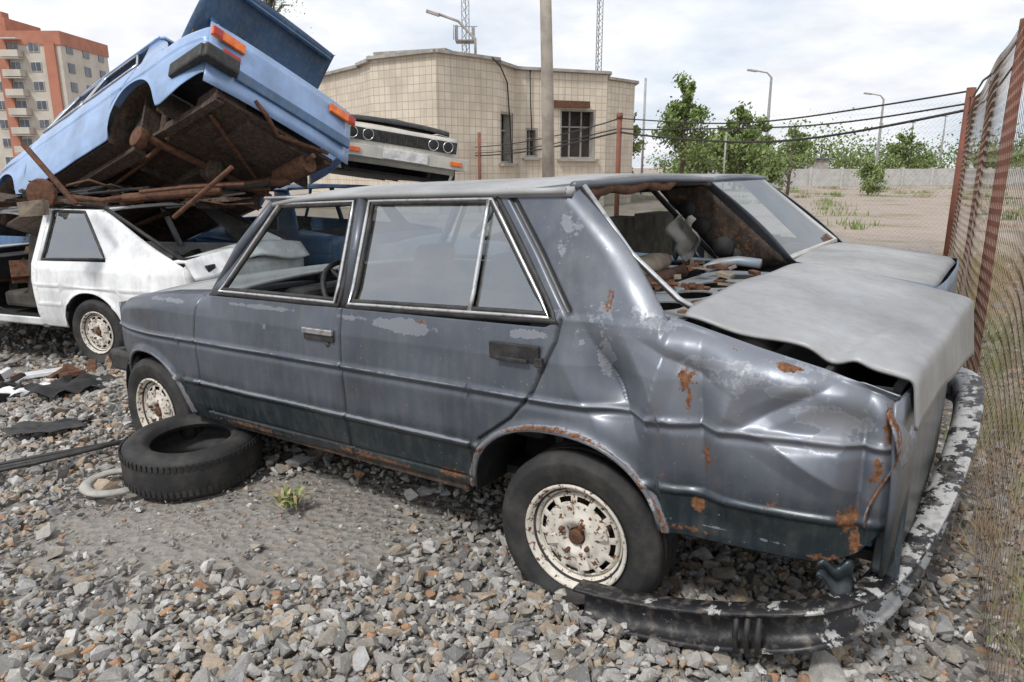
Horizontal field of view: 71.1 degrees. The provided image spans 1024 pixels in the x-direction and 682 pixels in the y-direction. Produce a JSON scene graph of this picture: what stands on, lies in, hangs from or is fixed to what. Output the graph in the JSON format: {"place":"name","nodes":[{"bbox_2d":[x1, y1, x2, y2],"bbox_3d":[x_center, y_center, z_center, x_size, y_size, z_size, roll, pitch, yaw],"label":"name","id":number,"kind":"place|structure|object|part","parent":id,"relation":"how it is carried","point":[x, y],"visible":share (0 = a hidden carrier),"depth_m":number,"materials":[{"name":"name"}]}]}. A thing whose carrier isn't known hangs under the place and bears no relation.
{"place":"outdoors","nodes":[
{"label":"outdoors","id":0,"kind":"place"},
{"bbox_2d":[0,168,1023,681],"bbox_3d":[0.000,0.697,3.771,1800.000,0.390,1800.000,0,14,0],"label":"ground","id":1,"kind":"structure","parent":0,"point":[198,548],"depth_m":2.91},
{"bbox_2d":[0,386,29,397],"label":"plastic trim","id":2,"kind":"structure","parent":1,"relation":"on","point":[9,389],"depth_m":5.21,"materials":[{"name":"white paint"}]},
{"bbox_2d":[0,358,96,401],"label":"scrap pile","id":3,"kind":"object","parent":1,"relation":"on","point":[67,372],"visible":0.68,"depth_m":5.61,"materials":[{"name":"metal"}]},
{"bbox_2d":[0,11,108,172],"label":"apartment block","id":4,"kind":"structure","parent":1,"relation":"on","point":[47,78],"depth_m":100.67,"materials":[{"name":"orange brick"}]},
{"bbox_2d":[0,437,128,471],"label":"rubber hoses","id":5,"kind":"object","parent":1,"relation":"on","point":[23,462],"visible":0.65,"depth_m":3.60,"materials":[{"name":"black rubber"}]},
{"bbox_2d":[0,224,194,255],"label":"blue wreck","id":6,"kind":"object","parent":1,"relation":"on","point":[8,235],"visible":0.05,"depth_m":7.93,"materials":[{"name":"paint"}]},
{"bbox_2d":[0,201,309,363],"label":"white hatchback","id":7,"kind":"object","parent":1,"relation":"on","point":[48,277],"visible":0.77,"depth_m":6.06,"materials":[{"name":"paint"}]},
{"bbox_2d":[0,142,289,218],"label":"scrap struts","id":8,"kind":"object","parent":7,"relation":"on","point":[42,195],"visible":0.98,"depth_m":6.07,"materials":[{"name":"metal"}]},
{"bbox_2d":[0,0,355,241],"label":"blue sedan","id":9,"kind":"object","parent":7,"relation":"on","point":[215,90],"visible":0.82,"depth_m":6.31,"materials":[{"name":"paint"}]},
{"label":"window frames","id":10,"kind":"part","parent":9,"relation":"part of","materials":[{"name":"silver metal"}]},
{"bbox_2d":[118,413,261,500],"bbox_3d":[-1.500,0.523,3.372,0.605,0.202,0.605,0,18,0],"label":"discarded tyre","id":11,"kind":"object","parent":1,"relation":"on","point":[162,460],"visible":0.92,"depth_m":3.19,"materials":[{"name":"rubber"}]},
{"bbox_2d":[266,481,312,509],"bbox_3d":[-0.936,0.649,3.005,0.174,0.080,0.203,8,16,31],"label":"weed","id":12,"kind":"object","parent":1,"relation":"on","point":[290,499],"visible":1,"depth_m":2.99,"materials":[{"name":"green plant"}]},
{"bbox_2d":[262,0,323,195],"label":"bare crown tree","id":13,"kind":"object","parent":1,"relation":"on","point":[270,3],"visible":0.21,"depth_m":29.48,"materials":[{"name":"green plant"}]},
{"bbox_2d":[195,183,441,265],"bbox_3d":[-2.708,-1.254,8.820,3.896,1.335,1.696,12,18,40],"label":"dark blue sedan","id":14,"kind":"object","parent":1,"relation":"on","point":[321,239],"visible":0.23,"depth_m":7.77,"materials":[{"name":"paint"}]},
{"bbox_2d":[330,114,467,181],"bbox_3d":[-2.069,-2.600,9.785,1.655,0.656,3.989,2,11,-26],"label":"pale sedan","id":15,"kind":"object","parent":14,"relation":"on","point":[418,152],"visible":0.56,"depth_m":8.19,"materials":[{"name":"grey paint"}]},
{"bbox_2d":[453,0,476,52],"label":"lattice mast","id":16,"kind":"object","parent":1,"relation":"on","point":[466,41],"visible":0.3,"depth_m":55.44,"materials":[{"name":"metal"}]},
{"bbox_2d":[312,53,634,213],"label":"walls","id":17,"kind":"structure","parent":1,"relation":"on","point":[463,101],"depth_m":23.13,"materials":[{"name":"beige tile"}]},
{"bbox_2d":[426,9,532,162],"bbox_3d":[-0.683,-7.840,22.422,3.916,4.420,1.044,-9,16,-31],"label":"lamp and cables","id":18,"kind":"object","parent":17,"relation":"on","point":[455,20],"visible":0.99,"depth_m":21.77,"materials":[{"name":"gray painted metal"},{"name":"black rubber"}]},
{"bbox_2d":[324,48,638,107],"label":"parapet and roof","id":19,"kind":"structure","parent":17,"relation":"on","point":[557,103],"depth_m":22.98,"materials":[{"name":"concrete"}]},
{"bbox_2d":[595,0,603,70],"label":"lattice mast","id":20,"kind":"object","parent":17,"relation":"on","point":[598,33],"visible":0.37,"depth_m":55.82,"materials":[{"name":"metal"}]},
{"bbox_2d":[0,273,1023,681],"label":"gravel","id":21,"kind":"structure","parent":1,"relation":"on","point":[336,627],"depth_m":2.30,"materials":[{"name":"grey gravel"}]},
{"bbox_2d":[2,413,94,434],"bbox_3d":[-2.746,0.498,4.235,0.465,0.034,0.252,-5,14,-19],"label":"rubber mat","id":22,"kind":"object","parent":21,"relation":"on","point":[24,427],"visible":1,"depth_m":4.22,"materials":[{"name":"black rubber"}]},
{"bbox_2d":[24,373,114,398],"bbox_3d":[-3.150,0.313,5.119,0.562,0.069,0.408,-9,16,-33],"label":"torn sheet","id":23,"kind":"object","parent":21,"relation":"on","point":[79,384],"visible":0.98,"depth_m":5.11,"materials":[{"name":"black rubber"}]},
{"bbox_2d":[78,467,130,497],"bbox_3d":[-1.800,0.640,3.274,0.312,0.026,0.312,0,14,0],"label":"plastic ring","id":24,"kind":"object","parent":21,"relation":"on","point":[85,488],"visible":0.62,"depth_m":3.17,"materials":[{"name":"white plastic"}]},
{"bbox_2d":[110,173,984,655],"bbox_3d":[-0.164,-0.059,3.364,3.995,1.357,1.809,7,15,34],"label":"parked gray sedan","id":25,"kind":"object","parent":1,"relation":"on","point":[612,393],"visible":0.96,"depth_m":2.26,"materials":[{"name":"grey paint"}]},
{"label":"far window frames","id":26,"kind":"part","parent":25,"relation":"part of","materials":[{"name":"grey metal"}]},
{"bbox_2d":[540,0,554,176],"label":"utility pole","id":27,"kind":"object","parent":1,"relation":"on","point":[547,104],"visible":0.65,"depth_m":14.14,"materials":[{"name":"grey concrete"}]},
{"bbox_2d":[632,112,647,172],"bbox_3d":[5.118,-7.736,30.069,1.790,3.812,2.133,0,14,0],"label":"tree","id":28,"kind":"object","parent":1,"relation":"on","point":[640,144],"visible":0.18,"depth_m":29.58,"materials":[{"name":"green plant"}]},
{"bbox_2d":[640,78,646,193],"bbox_3d":[6.700,-10.396,36.580,0.111,5.700,0.111,6,15,22],"label":"thin pole","id":29,"kind":"object","parent":1,"relation":"on","point":[644,107],"visible":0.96,"depth_m":36.30,"materials":[{"name":"metal"}]},
{"bbox_2d":[377,173,958,293],"bbox_3d":[0.912,-0.523,5.151,3.933,1.325,1.697,9,16,34],"label":"silver sedan","id":30,"kind":"object","parent":1,"relation":"on","point":[816,241],"visible":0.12,"depth_m":4.94,"materials":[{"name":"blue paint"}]},
{"bbox_2d":[664,144,717,173],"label":"leafy tree","id":31,"kind":"object","parent":1,"relation":"on","point":[686,168],"visible":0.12,"depth_m":44.35,"materials":[{"name":"green plant"}]},
{"bbox_2d":[651,71,732,173],"bbox_3d":[8.420,-9.698,33.931,3.739,5.805,3.352,9,17,34],"label":"birch tree","id":32,"kind":"object","parent":1,"relation":"on","point":[684,109],"visible":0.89,"depth_m":33.29,"materials":[{"name":"green plant"}]},
{"bbox_2d":[722,132,726,189],"bbox_3d":[11.500,-9.654,38.818,0.092,3.200,0.092,-6,15,-22],"label":"thin pole","id":33,"kind":"object","parent":1,"relation":"on","point":[724,158],"visible":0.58,"depth_m":38.72,"materials":[{"name":"metal"}]},
{"bbox_2d":[694,100,777,190],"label":"leafy tree","id":34,"kind":"object","parent":1,"relation":"on","point":[748,154],"visible":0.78,"depth_m":41.83,"materials":[{"name":"green plant"}]},
{"bbox_2d":[475,18,1023,681],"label":"chain link fence","id":35,"kind":"object","parent":1,"relation":"on","point":[1009,130],"visible":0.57,"depth_m":4.30,"materials":[{"name":"metal"}]},
{"bbox_2d":[747,69,772,155],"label":"street lamp","id":36,"kind":"object","parent":1,"relation":"on","point":[770,93],"visible":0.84,"depth_m":47.40,"materials":[{"name":"metal"}]},
{"bbox_2d":[729,113,792,188],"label":"leafy tree","id":37,"kind":"object","parent":1,"relation":"on","point":[775,166],"visible":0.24,"depth_m":43.58,"materials":[{"name":"green plant"}]},
{"bbox_2d":[710,158,832,168],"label":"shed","id":38,"kind":"structure","parent":1,"relation":"on","point":[819,163],"depth_m":65.54,"materials":[{"name":"concrete"}]},
{"bbox_2d":[774,127,801,195],"bbox_3d":[12.421,-7.933,32.043,1.117,3.262,1.076,-8,16,-29],"label":"roadside tree","id":39,"kind":"object","parent":1,"relation":"on","point":[790,167],"visible":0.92,"depth_m":32.03,"materials":[{"name":"green plant"}]},
{"bbox_2d":[768,120,818,168],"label":"roadside tree","id":40,"kind":"object","parent":1,"relation":"on","point":[799,155],"visible":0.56,"depth_m":55.47,"materials":[{"name":"green plant"}]},
{"bbox_2d":[643,107,1023,172],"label":"distant trees","id":41,"kind":"object","parent":1,"relation":"on","point":[844,162],"visible":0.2,"depth_m":89.84,"materials":[{"name":"green plant"}]},
{"bbox_2d":[851,158,889,194],"bbox_3d":[18.002,-8.176,35.857,1.706,1.930,2.611,0,14,0],"label":"shrub","id":42,"kind":"object","parent":1,"relation":"on","point":[877,175],"visible":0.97,"depth_m":35.76,"materials":[{"name":"green plant"}]},
{"bbox_2d":[863,92,884,163],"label":"street lamp","id":43,"kind":"object","parent":1,"relation":"on","point":[879,138],"visible":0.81,"depth_m":57.56,"materials":[{"name":"metal"}]},
{"bbox_2d":[873,126,939,168],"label":"roadside tree","id":44,"kind":"object","parent":1,"relation":"on","point":[901,159],"visible":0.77,"depth_m":59.51,"materials":[{"name":"green plant"}]},
{"bbox_2d":[938,116,946,168],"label":"street lamp","id":45,"kind":"object","parent":1,"relation":"on","point":[942,140],"visible":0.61,"depth_m":91.51,"materials":[{"name":"metal"}]},
{"bbox_2d":[0,0,1023,167],"label":"sky","id":46,"kind":"structure","parent":0,"point":[823,55],"materials":[{"name":"white"}]},
{"bbox_2d":[636,184,1023,667],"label":"grass","id":47,"kind":"structure","parent":0,"point":[825,207],"depth_m":4.99,"materials":[{"name":"green plant"}]},
{"bbox_2d":[692,167,1023,186],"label":"concrete wall","id":48,"kind":"structure","parent":0,"point":[912,174],"depth_m":53.63,"materials":[{"name":"beige concrete"}]}
]}

